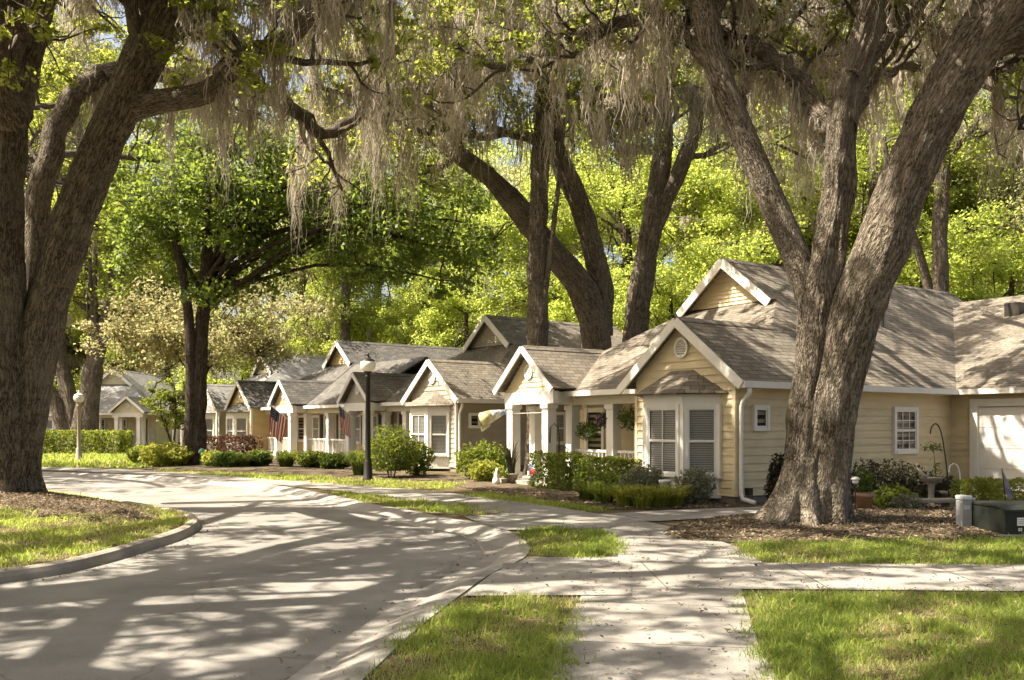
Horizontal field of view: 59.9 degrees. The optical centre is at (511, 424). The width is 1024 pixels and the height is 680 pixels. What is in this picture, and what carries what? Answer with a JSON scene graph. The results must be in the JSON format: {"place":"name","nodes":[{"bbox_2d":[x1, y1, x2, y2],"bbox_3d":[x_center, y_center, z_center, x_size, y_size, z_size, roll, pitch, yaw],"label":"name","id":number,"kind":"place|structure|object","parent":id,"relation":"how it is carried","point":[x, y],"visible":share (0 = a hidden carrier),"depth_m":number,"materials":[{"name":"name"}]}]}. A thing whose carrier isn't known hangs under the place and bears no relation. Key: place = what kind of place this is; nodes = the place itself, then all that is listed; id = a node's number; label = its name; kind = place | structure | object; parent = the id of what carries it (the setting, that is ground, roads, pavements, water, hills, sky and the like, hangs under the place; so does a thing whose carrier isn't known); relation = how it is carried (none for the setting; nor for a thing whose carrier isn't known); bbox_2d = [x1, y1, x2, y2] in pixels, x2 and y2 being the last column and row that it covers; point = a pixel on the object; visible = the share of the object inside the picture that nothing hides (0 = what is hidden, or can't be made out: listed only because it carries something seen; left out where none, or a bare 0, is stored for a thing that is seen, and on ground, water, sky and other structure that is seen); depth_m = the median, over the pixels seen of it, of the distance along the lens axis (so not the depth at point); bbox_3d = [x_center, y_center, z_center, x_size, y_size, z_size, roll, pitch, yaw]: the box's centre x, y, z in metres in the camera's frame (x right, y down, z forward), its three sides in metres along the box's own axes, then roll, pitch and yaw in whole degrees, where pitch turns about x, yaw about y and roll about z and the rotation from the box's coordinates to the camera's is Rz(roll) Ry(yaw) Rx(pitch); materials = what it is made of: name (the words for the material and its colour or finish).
{"place":"outdoors","nodes":[
{"label":"outdoors","id":0,"kind":"place"},
{"bbox_2d":[0,490,190,568],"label":"island lawn","id":1,"kind":"structure","parent":0,"point":[39,561],"depth_m":13.03,"materials":[{"name":"plant"}]},
{"bbox_2d":[0,490,162,523],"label":"mulch bed","id":2,"kind":"object","parent":1,"relation":"on","point":[127,509],"visible":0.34,"depth_m":16.41,"materials":[{"name":"brown plant"}]},
{"bbox_2d":[0,0,575,492],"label":"live oak","id":3,"kind":"object","parent":1,"relation":"on","point":[44,246],"visible":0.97,"depth_m":17.87,"materials":[{"name":"brown plant"}]},
{"bbox_2d":[42,449,156,467],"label":"grass","id":4,"kind":"structure","parent":0,"point":[96,460],"depth_m":38.67,"materials":[{"name":"green plant"}]},
{"bbox_2d":[45,369,179,445],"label":"house","id":5,"kind":"structure","parent":0,"point":[121,407],"depth_m":72.39,"materials":[{"name":"grey"}]},
{"bbox_2d":[0,476,483,679],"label":"road","id":6,"kind":"structure","parent":0,"point":[257,582],"depth_m":9.57,"materials":[{"name":"grey asphalt"}]},
{"bbox_2d":[0,490,199,583],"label":"kerb","id":7,"kind":"structure","parent":6,"relation":"on","point":[69,565],"depth_m":11.52,"materials":[{"name":"grey concrete"}]},
{"bbox_2d":[42,472,529,679],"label":"gutter","id":8,"kind":"object","parent":6,"relation":"on","point":[361,648],"visible":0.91,"depth_m":10.34,"materials":[{"name":"concrete"}]},
{"bbox_2d":[222,340,461,458],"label":"house","id":9,"kind":"structure","parent":0,"point":[307,407],"depth_m":47.07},
{"bbox_2d":[269,404,292,442],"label":"flag","id":10,"kind":"object","parent":9,"relation":"attached to","point":[278,420],"visible":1,"depth_m":42.01,"materials":[{"name":"multicoloured fabric"}]},
{"bbox_2d":[46,0,989,388],"label":"sky","id":11,"kind":"structure","parent":0,"point":[123,19],"materials":[{"name":"white"}]},
{"bbox_2d":[42,442,1023,679],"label":"yard ground","id":12,"kind":"structure","parent":0,"point":[464,490],"depth_m":7.98,"materials":[{"name":"green plant"}]},
{"bbox_2d":[43,429,134,454],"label":"hedge","id":13,"kind":"object","parent":12,"relation":"on","point":[54,436],"visible":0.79,"depth_m":49.21,"materials":[{"name":"green plant"}]},
{"bbox_2d":[54,302,156,393],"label":"woodland tree","id":14,"kind":"object","parent":12,"relation":"on","point":[108,356],"visible":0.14,"depth_m":86.14,"materials":[{"name":"green plant"}]},
{"bbox_2d":[58,165,155,377],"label":"woodland tree","id":15,"kind":"object","parent":12,"relation":"on","point":[74,359],"visible":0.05,"depth_m":91.50,"materials":[{"name":"green plant"}]},
{"bbox_2d":[24,0,209,276],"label":"live oak","id":16,"kind":"object","parent":12,"relation":"on","point":[59,83],"visible":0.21,"depth_m":32.35,"materials":[{"name":"green plant"}]},
{"bbox_2d":[65,166,191,369],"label":"woodland tree","id":17,"kind":"object","parent":12,"relation":"on","point":[78,332],"visible":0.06,"depth_m":88.02,"materials":[{"name":"green plant"}]},
{"bbox_2d":[24,2,243,447],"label":"live oak","id":18,"kind":"object","parent":12,"relation":"on","point":[63,410],"visible":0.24,"depth_m":57.73,"materials":[{"name":"green plant"}]},
{"bbox_2d":[104,179,201,386],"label":"woodland tree","id":19,"kind":"object","parent":12,"relation":"on","point":[164,295],"visible":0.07,"depth_m":99.53,"materials":[{"name":"green plant"}]},
{"bbox_2d":[139,374,184,442],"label":"tree","id":20,"kind":"object","parent":12,"relation":"on","point":[175,414],"visible":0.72,"depth_m":45.65,"materials":[{"name":"green plant"}]},
{"bbox_2d":[143,297,244,389],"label":"woodland tree","id":21,"kind":"object","parent":12,"relation":"on","point":[213,380],"visible":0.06,"depth_m":83.23,"materials":[{"name":"green plant"}]},
{"bbox_2d":[71,266,343,378],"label":"flowering tree","id":22,"kind":"object","parent":12,"relation":"on","point":[164,338],"visible":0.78,"depth_m":49.36,"materials":[{"name":"beige plant"}]},
{"bbox_2d":[167,354,326,450],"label":"house","id":23,"kind":"structure","parent":12,"relation":"on","point":[218,395],"depth_m":57.18,"materials":[{"name":"grey"}]},
{"bbox_2d":[230,176,354,375],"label":"woodland tree","id":24,"kind":"object","parent":12,"relation":"on","point":[305,278],"visible":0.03,"depth_m":81.88,"materials":[{"name":"green plant"}]},
{"bbox_2d":[139,459,452,480],"bbox_3d":[-10.718,1.667,35.650,7.554,0.059,25.032,0,0,-37],"label":"mulch bed","id":25,"kind":"object","parent":12,"relation":"on","point":[274,468],"visible":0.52,"depth_m":31.65,"materials":[{"name":"brown soil"}]},
{"bbox_2d":[137,440,194,466],"bbox_3d":[-13.993,1.190,36.002,2.156,1.141,1.645,0,0,0],"label":"bush","id":26,"kind":"object","parent":25,"relation":"on","point":[168,454],"visible":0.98,"depth_m":35.60,"materials":[{"name":"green plant"}]},
{"bbox_2d":[206,450,245,466],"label":"bush","id":27,"kind":"object","parent":25,"relation":"on","point":[218,459],"visible":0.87,"depth_m":34.66,"materials":[{"name":"green plant"}]},
{"bbox_2d":[206,434,264,453],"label":"hedge","id":28,"kind":"object","parent":25,"relation":"on","point":[221,441],"visible":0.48,"depth_m":40.15,"materials":[{"name":"red plant"}]},
{"bbox_2d":[292,449,329,467],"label":"bush","id":29,"kind":"object","parent":25,"relation":"on","point":[307,459],"visible":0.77,"depth_m":33.91,"materials":[{"name":"green plant"}]},
{"bbox_2d":[316,452,350,468],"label":"bush","id":30,"kind":"object","parent":25,"relation":"on","point":[330,461],"visible":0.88,"depth_m":32.94,"materials":[{"name":"green plant"}]},
{"bbox_2d":[361,423,422,477],"bbox_3d":[-3.829,0.835,28.212,1.787,1.782,1.582,0,0,-28],"label":"bush","id":31,"kind":"object","parent":25,"relation":"on","point":[391,443],"visible":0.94,"depth_m":27.94,"materials":[{"name":"green plant"}]},
{"bbox_2d":[402,441,437,475],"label":"bush","id":32,"kind":"object","parent":25,"relation":"on","point":[426,451],"visible":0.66,"depth_m":29.05,"materials":[{"name":"green plant"}]},
{"bbox_2d":[144,467,466,488],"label":"grass","id":33,"kind":"structure","parent":12,"relation":"on","point":[359,481],"depth_m":26.30,"materials":[{"name":"green plant"}]},
{"bbox_2d":[273,304,340,355],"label":"woodland tree","id":34,"kind":"object","parent":12,"relation":"on","point":[304,344],"visible":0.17,"depth_m":76.01,"materials":[{"name":"green plant"}]},
{"bbox_2d":[94,89,549,464],"bbox_3d":[-8.448,-6.240,38.024,20.271,15.974,10.384,0,0,0],"label":"broadleaf tree","id":35,"kind":"object","parent":12,"relation":"on","point":[227,234],"visible":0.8,"depth_m":36.36,"materials":[{"name":"green plant"}]},
{"bbox_2d":[290,142,406,342],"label":"woodland tree","id":36,"kind":"object","parent":12,"relation":"on","point":[356,316],"visible":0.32,"depth_m":65.67,"materials":[{"name":"green plant"}]},
{"bbox_2d":[360,353,375,480],"bbox_3d":[-4.324,-0.200,26.655,0.470,3.900,0.470,0,0,0],"label":"street lamp","id":37,"kind":"object","parent":12,"relation":"on","point":[367,364],"visible":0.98,"depth_m":26.58,"materials":[{"name":"brown metal"}]},
{"bbox_2d":[42,467,763,563],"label":"garden walk","id":38,"kind":"structure","parent":12,"relation":"on","point":[669,547],"depth_m":15.25,"materials":[{"name":"concrete"}]},
{"bbox_2d":[326,139,486,343],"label":"woodland tree","id":39,"kind":"object","parent":12,"relation":"on","point":[399,291],"visible":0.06,"depth_m":71.79,"materials":[{"name":"green plant"}]},
{"bbox_2d":[379,295,457,346],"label":"woodland tree","id":40,"kind":"object","parent":12,"relation":"on","point":[404,313],"visible":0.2,"depth_m":64.72,"materials":[{"name":"green plant"}]},
{"bbox_2d":[378,137,515,340],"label":"woodland tree","id":41,"kind":"object","parent":12,"relation":"on","point":[449,275],"visible":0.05,"depth_m":91.72,"materials":[{"name":"green plant"}]},
{"bbox_2d":[397,269,519,347],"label":"woodland tree","id":42,"kind":"object","parent":12,"relation":"on","point":[460,325],"visible":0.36,"depth_m":61.85,"materials":[{"name":"green plant"}]},
{"bbox_2d":[324,489,613,514],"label":"grass","id":43,"kind":"structure","parent":12,"relation":"on","point":[421,504],"depth_m":18.76,"materials":[{"name":"green plant"}]},
{"bbox_2d":[343,583,599,679],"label":"grass","id":44,"kind":"structure","parent":12,"relation":"on","point":[512,662],"depth_m":6.81,"materials":[{"name":"green plant"}]},
{"bbox_2d":[336,315,622,471],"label":"house","id":45,"kind":"structure","parent":12,"relation":"on","point":[438,405],"depth_m":33.73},
{"bbox_2d":[411,412,425,445],"bbox_3d":[-3.422,0.360,32.683,0.125,1.600,1.060,0,0,-37],"label":"window","id":46,"kind":"structure","parent":45,"relation":"in","point":[418,420],"depth_m":32.67,"materials":[{"name":"white glass"}]},
{"bbox_2d":[429,412,446,456],"bbox_3d":[-2.647,0.360,32.170,0.749,1.600,0.125,0,0,6],"label":"window","id":47,"kind":"structure","parent":45,"relation":"in","point":[437,420],"depth_m":32.18,"materials":[{"name":"white glass"}]},
{"bbox_2d":[415,143,552,317],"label":"woodland tree","id":48,"kind":"object","parent":12,"relation":"on","point":[507,175],"visible":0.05,"depth_m":70.35,"materials":[{"name":"green plant"}]},
{"bbox_2d":[272,0,696,473],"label":"live oak","id":49,"kind":"object","parent":12,"relation":"on","point":[538,264],"visible":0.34,"depth_m":29.18,"materials":[{"name":"green plant"}]},
{"bbox_2d":[256,0,756,350],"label":"live oak","id":50,"kind":"object","parent":12,"relation":"on","point":[590,291],"visible":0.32,"depth_m":30.81,"materials":[{"name":"brown plant"}]},
{"bbox_2d":[448,113,615,323],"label":"woodland tree","id":51,"kind":"object","parent":12,"relation":"on","point":[491,301],"visible":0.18,"depth_m":57.06,"materials":[{"name":"green plant"}]},
{"bbox_2d":[464,557,630,595],"bbox_3d":[0.522,1.682,10.011,1.633,0.001,2.820,0,0,8],"label":"ramp apron","id":52,"kind":"object","parent":12,"relation":"on","point":[569,569],"visible":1,"depth_m":9.76,"materials":[{"name":"concrete"}]},
{"bbox_2d":[464,512,630,529],"bbox_3d":[0.769,1.676,15.595,2.765,0.001,2.587,0,0,-18],"label":"driveway entry","id":53,"kind":"object","parent":12,"relation":"on","point":[509,521],"visible":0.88,"depth_m":15.49,"materials":[{"name":"concrete"}]},
{"bbox_2d":[515,519,633,558],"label":"grass","id":54,"kind":"structure","parent":12,"relation":"on","point":[593,542],"depth_m":12.50,"materials":[{"name":"green plant"}]},
{"bbox_2d":[510,100,642,329],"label":"woodland tree","id":55,"kind":"object","parent":12,"relation":"on","point":[619,244],"visible":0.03,"depth_m":70.43,"materials":[{"name":"green plant"}]},
{"bbox_2d":[525,266,664,331],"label":"woodland tree","id":56,"kind":"object","parent":12,"relation":"on","point":[564,314],"visible":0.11,"depth_m":51.11,"materials":[{"name":"green plant"}]},
{"bbox_2d":[452,478,753,509],"bbox_3d":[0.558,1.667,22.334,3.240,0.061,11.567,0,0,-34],"label":"mulch bed","id":57,"kind":"object","parent":12,"relation":"on","point":[471,483],"visible":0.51,"depth_m":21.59,"materials":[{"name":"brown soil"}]},
{"bbox_2d":[454,438,506,478],"bbox_3d":[-0.856,1.078,27.503,1.945,1.311,1.210,0,0,0],"label":"bush","id":58,"kind":"object","parent":57,"relation":"on","point":[477,453],"visible":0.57,"depth_m":27.30,"materials":[{"name":"green plant"}]},
{"bbox_2d":[467,459,503,481],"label":"bush","id":59,"kind":"object","parent":57,"relation":"on","point":[481,470],"visible":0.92,"depth_m":26.09,"materials":[{"name":"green plant"}]},
{"bbox_2d":[528,450,594,490],"bbox_3d":[1.300,1.216,23.140,1.130,1.101,1.742,0,0,-34],"label":"hedge","id":60,"kind":"object","parent":57,"relation":"on","point":[561,457],"visible":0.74,"depth_m":22.93,"materials":[{"name":"green plant"}]},
{"bbox_2d":[571,455,641,491],"bbox_3d":[2.281,1.253,21.777,0.993,1.026,1.779,0,0,-34],"label":"hedge","id":61,"kind":"object","parent":57,"relation":"on","point":[611,463],"visible":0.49,"depth_m":21.60,"materials":[{"name":"green plant"}]},
{"bbox_2d":[610,484,664,507],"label":"grass clump","id":62,"kind":"object","parent":57,"relation":"on","point":[643,498],"visible":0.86,"depth_m":17.86,"materials":[{"name":"green plant"}]},
{"bbox_2d":[618,460,663,488],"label":"bush","id":63,"kind":"object","parent":57,"relation":"on","point":[644,476],"visible":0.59,"depth_m":19.69,"materials":[{"name":"green plant"}]},
{"bbox_2d":[672,465,716,503],"bbox_3d":[3.917,1.291,18.897,0.868,0.867,0.761,0,0,-29],"label":"bush","id":64,"kind":"object","parent":57,"relation":"on","point":[692,479],"visible":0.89,"depth_m":18.79,"materials":[{"name":"green plant"}]},
{"bbox_2d":[514,72,709,328],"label":"woodland tree","id":65,"kind":"object","parent":12,"relation":"on","point":[623,201],"visible":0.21,"depth_m":54.18,"materials":[{"name":"green plant"}]},
{"bbox_2d":[611,248,700,333],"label":"woodland tree","id":66,"kind":"object","parent":12,"relation":"on","point":[664,294],"visible":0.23,"depth_m":46.39,"materials":[{"name":"green plant"}]},
{"bbox_2d":[546,589,777,679],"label":"front walk","id":67,"kind":"structure","parent":12,"relation":"on","point":[677,659],"depth_m":7.01,"materials":[{"name":"concrete"}]},
{"bbox_2d":[598,104,730,326],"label":"woodland tree","id":68,"kind":"object","parent":12,"relation":"on","point":[680,133],"visible":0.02,"depth_m":65.18,"materials":[{"name":"green plant"}]},
{"bbox_2d":[581,507,760,521],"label":"side walk to house","id":69,"kind":"structure","parent":12,"relation":"on","point":[680,514],"depth_m":16.66,"materials":[{"name":"concrete"}]},
{"bbox_2d":[511,0,865,341],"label":"live oak","id":70,"kind":"object","parent":12,"relation":"on","point":[663,191],"visible":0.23,"depth_m":33.23,"materials":[{"name":"green plant"}]},
{"bbox_2d":[405,529,1021,679],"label":"fallen leaves","id":71,"kind":"object","parent":12,"relation":"on","point":[727,629],"visible":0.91,"depth_m":8.54,"materials":[{"name":"brown plant"}]},
{"bbox_2d":[638,56,791,318],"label":"woodland tree","id":72,"kind":"object","parent":12,"relation":"on","point":[716,214],"visible":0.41,"depth_m":49.65,"materials":[{"name":"green plant"}]},
{"bbox_2d":[420,0,1023,526],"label":"live oak","id":73,"kind":"object","parent":12,"relation":"on","point":[974,46],"visible":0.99,"depth_m":14.88,"materials":[{"name":"brown plant"}]},
{"bbox_2d":[671,215,810,295],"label":"woodland tree","id":74,"kind":"object","parent":12,"relation":"on","point":[737,252],"visible":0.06,"depth_m":44.38,"materials":[{"name":"green plant"}]},
{"bbox_2d":[492,258,1023,504],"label":"house","id":75,"kind":"structure","parent":12,"relation":"on","point":[703,379],"depth_m":22.75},
{"bbox_2d":[584,407,605,456],"bbox_3d":[2.470,0.225,26.470,0.125,1.450,0.900,0,0,-34],"label":"window","id":76,"kind":"structure","parent":75,"relation":"in","point":[591,411],"depth_m":26.43,"materials":[{"name":"white paint"}]},
{"bbox_2d":[645,404,678,477],"bbox_3d":[3.374,0.360,19.853,0.125,1.600,1.060,0,0,-34],"label":"window","id":77,"kind":"structure","parent":75,"relation":"in","point":[661,421],"depth_m":19.85,"materials":[{"name":"white glass"}]},
{"bbox_2d":[684,404,715,477],"bbox_3d":[4.122,0.360,19.302,0.749,1.600,0.125,0,0,9],"label":"window","id":78,"kind":"structure","parent":75,"relation":"in","point":[699,419],"depth_m":19.32,"materials":[{"name":"white paint"}]},
{"bbox_2d":[751,405,769,430],"bbox_3d":[5.400,-0.140,19.278,0.500,0.560,0.100,0,0,-34],"label":"window","id":79,"kind":"structure","parent":75,"relation":"in","point":[756,426],"depth_m":19.27,"materials":[{"name":"white paint"}]},
{"bbox_2d":[892,407,918,453],"bbox_3d":[9.880,0.150,22.292,1.030,1.180,0.125,0,0,-34],"label":"window","id":80,"kind":"structure","parent":75,"relation":"in","point":[895,410],"depth_m":22.30,"materials":[{"name":"white paint"}]},
{"bbox_2d":[978,407,1023,490],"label":"garage door","id":81,"kind":"structure","parent":75,"relation":"in","point":[991,458],"depth_m":22.37,"materials":[{"name":"paint"}]},
{"bbox_2d":[502,562,1023,590],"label":"sidewalk","id":82,"kind":"structure","parent":12,"relation":"on","point":[895,577],"depth_m":9.85,"materials":[{"name":"concrete"}]},
{"bbox_2d":[702,125,868,266],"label":"woodland tree","id":83,"kind":"object","parent":12,"relation":"on","point":[791,204],"visible":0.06,"depth_m":56.91,"materials":[{"name":"green plant"}]},
{"bbox_2d":[663,499,1023,542],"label":"mulch bed","id":84,"kind":"object","parent":12,"relation":"on","point":[725,537],"visible":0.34,"depth_m":13.75,"materials":[{"name":"brown plant"}]},
{"bbox_2d":[763,452,783,501],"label":"bush","id":85,"kind":"object","parent":84,"relation":"on","point":[772,476],"visible":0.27,"depth_m":15.25,"materials":[{"name":"green plant"}]},
{"bbox_2d":[853,465,876,508],"bbox_3d":[6.724,1.235,16.908,0.459,0.931,0.478,0,0,0],"label":"plant pot","id":86,"kind":"object","parent":84,"relation":"on","point":[864,500],"visible":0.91,"depth_m":16.84,"materials":[{"name":"ceramic"}]},
{"bbox_2d":[850,457,925,494],"bbox_3d":[8.233,1.223,19.588,2.096,1.014,1.572,0,0,0],"label":"bush","id":87,"kind":"object","parent":84,"relation":"on","point":[881,476],"visible":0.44,"depth_m":19.37,"materials":[{"name":"green plant"}]},
{"bbox_2d":[872,482,918,507],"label":"bush","id":88,"kind":"object","parent":84,"relation":"on","point":[884,495],"visible":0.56,"depth_m":17.27,"materials":[{"name":"green plant"}]},
{"bbox_2d":[887,494,926,508],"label":"bush","id":89,"kind":"object","parent":84,"relation":"on","point":[906,501],"visible":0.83,"depth_m":16.89,"materials":[{"name":"green plant"}]},
{"bbox_2d":[887,467,933,497],"bbox_3d":[8.657,1.298,19.193,1.123,0.858,0.919,0,0,16],"label":"bush","id":90,"kind":"object","parent":84,"relation":"on","point":[921,486],"visible":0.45,"depth_m":19.04,"materials":[{"name":"green plant"}]},
{"bbox_2d":[955,495,975,526],"bbox_3d":[7.230,1.427,14.119,0.285,0.605,0.190,0,0,-6],"label":"utility pedestal","id":91,"kind":"object","parent":84,"relation":"on","point":[963,510],"visible":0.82,"depth_m":14.03,"materials":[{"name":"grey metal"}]},
{"bbox_2d":[948,477,1002,499],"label":"hedge","id":92,"kind":"object","parent":84,"relation":"on","point":[965,485],"visible":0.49,"depth_m":16.84,"materials":[{"name":"green plant"}]},
{"bbox_2d":[972,500,1023,536],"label":"utility box","id":93,"kind":"object","parent":84,"relation":"on","point":[1003,517],"visible":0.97,"depth_m":13.42,"materials":[{"name":"green metal"}]},
{"bbox_2d":[975,476,1023,499],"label":"hedge","id":94,"kind":"object","parent":84,"relation":"on","point":[1019,481],"visible":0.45,"depth_m":16.51,"materials":[{"name":"green plant"}]},
{"bbox_2d":[722,581,1023,679],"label":"grass","id":95,"kind":"structure","parent":12,"relation":"on","point":[801,615],"depth_m":7.08,"materials":[{"name":"green plant"}]},
{"bbox_2d":[724,531,1023,566],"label":"grass","id":96,"kind":"structure","parent":12,"relation":"on","point":[971,552],"depth_m":11.68,"materials":[{"name":"green plant"}]},
{"bbox_2d":[752,3,1023,291],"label":"live oak","id":97,"kind":"object","parent":12,"relation":"on","point":[940,219],"visible":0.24,"depth_m":39.69,"materials":[{"name":"green plant"}]},
{"bbox_2d":[776,62,1017,286],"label":"woodland tree","id":98,"kind":"object","parent":12,"relation":"on","point":[864,173],"visible":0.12,"depth_m":50.98,"materials":[{"name":"green plant"}]},
{"bbox_2d":[848,194,1023,301],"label":"woodland tree","id":99,"kind":"object","parent":12,"relation":"on","point":[958,243],"visible":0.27,"depth_m":43.13,"materials":[{"name":"green plant"}]},
{"bbox_2d":[902,76,1019,299],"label":"woodland tree","id":100,"kind":"object","parent":12,"relation":"on","point":[928,205],"visible":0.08,"depth_m":52.77,"materials":[{"name":"green plant"}]},
{"bbox_2d":[950,94,1023,296],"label":"woodland tree","id":101,"kind":"object","parent":12,"relation":"on","point":[1018,201],"visible":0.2,"depth_m":50.17,"materials":[{"name":"green plant"}]},
{"bbox_2d":[954,227,1023,301],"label":"woodland tree","id":102,"kind":"object","parent":12,"relation":"on","point":[1010,290],"visible":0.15,"depth_m":43.80,"materials":[{"name":"green plant"}]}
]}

